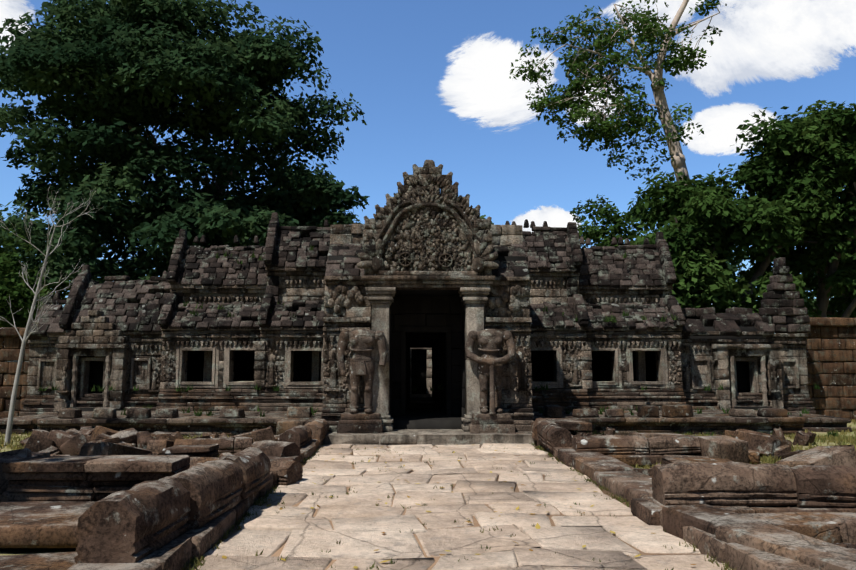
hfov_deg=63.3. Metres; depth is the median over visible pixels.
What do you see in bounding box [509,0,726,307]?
tall pale tree
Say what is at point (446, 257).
pediment relief carving
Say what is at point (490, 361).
guardian statue
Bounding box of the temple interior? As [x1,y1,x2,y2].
[48,236,771,429]
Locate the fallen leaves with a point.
(537, 526)
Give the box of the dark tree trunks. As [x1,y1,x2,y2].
[124,125,855,317]
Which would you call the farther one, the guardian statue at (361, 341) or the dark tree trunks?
the dark tree trunks
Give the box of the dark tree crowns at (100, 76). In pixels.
[0,0,843,317]
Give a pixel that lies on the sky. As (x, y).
(430, 80)
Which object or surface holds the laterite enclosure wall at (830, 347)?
on the ground at (11, 551)
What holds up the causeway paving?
on the ground at (11, 551)
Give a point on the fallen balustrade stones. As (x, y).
(98, 497)
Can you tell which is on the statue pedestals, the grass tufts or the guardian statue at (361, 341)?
the guardian statue at (361, 341)
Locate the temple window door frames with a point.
(210, 368)
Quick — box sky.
[0,0,855,306]
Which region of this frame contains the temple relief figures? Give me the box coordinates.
[59,283,778,396]
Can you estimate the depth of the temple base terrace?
17.37 m
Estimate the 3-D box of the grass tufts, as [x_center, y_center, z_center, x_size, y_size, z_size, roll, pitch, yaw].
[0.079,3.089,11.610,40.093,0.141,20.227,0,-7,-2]
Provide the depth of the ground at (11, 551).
6.78 m
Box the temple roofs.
[29,212,810,338]
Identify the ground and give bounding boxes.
[0,422,855,555]
[0,432,853,441]
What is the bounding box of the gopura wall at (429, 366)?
[410,348,431,393]
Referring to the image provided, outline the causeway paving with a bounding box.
[197,443,731,569]
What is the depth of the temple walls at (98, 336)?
19.94 m
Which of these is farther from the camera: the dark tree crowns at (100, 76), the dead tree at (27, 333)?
the dark tree crowns at (100, 76)
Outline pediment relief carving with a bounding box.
[356,173,498,272]
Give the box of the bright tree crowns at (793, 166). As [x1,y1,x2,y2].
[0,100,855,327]
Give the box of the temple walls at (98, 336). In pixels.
[27,160,808,411]
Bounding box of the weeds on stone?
[38,244,838,436]
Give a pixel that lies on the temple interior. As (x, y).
(434, 320)
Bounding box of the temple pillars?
[323,287,535,445]
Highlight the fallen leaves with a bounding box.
[2,437,820,568]
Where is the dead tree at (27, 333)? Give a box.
[0,187,99,444]
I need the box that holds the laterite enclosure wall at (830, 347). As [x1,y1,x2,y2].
[0,317,855,419]
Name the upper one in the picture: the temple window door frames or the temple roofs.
the temple roofs
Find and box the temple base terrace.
[0,388,851,437]
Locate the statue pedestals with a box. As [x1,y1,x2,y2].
[337,412,515,432]
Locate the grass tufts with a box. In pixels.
[0,419,855,468]
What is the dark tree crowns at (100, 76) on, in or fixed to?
attached to the dark tree trunks
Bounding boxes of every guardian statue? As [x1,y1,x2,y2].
[337,329,386,413]
[465,329,515,413]
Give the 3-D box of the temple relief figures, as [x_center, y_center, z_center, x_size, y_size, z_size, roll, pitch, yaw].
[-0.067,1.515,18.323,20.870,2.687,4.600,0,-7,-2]
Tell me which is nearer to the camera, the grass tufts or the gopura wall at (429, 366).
the grass tufts
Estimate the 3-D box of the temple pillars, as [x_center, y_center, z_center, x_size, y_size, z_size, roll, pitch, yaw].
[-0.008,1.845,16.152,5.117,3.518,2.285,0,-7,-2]
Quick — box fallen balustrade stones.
[0,418,855,569]
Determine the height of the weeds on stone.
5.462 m
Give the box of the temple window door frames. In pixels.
[37,344,798,407]

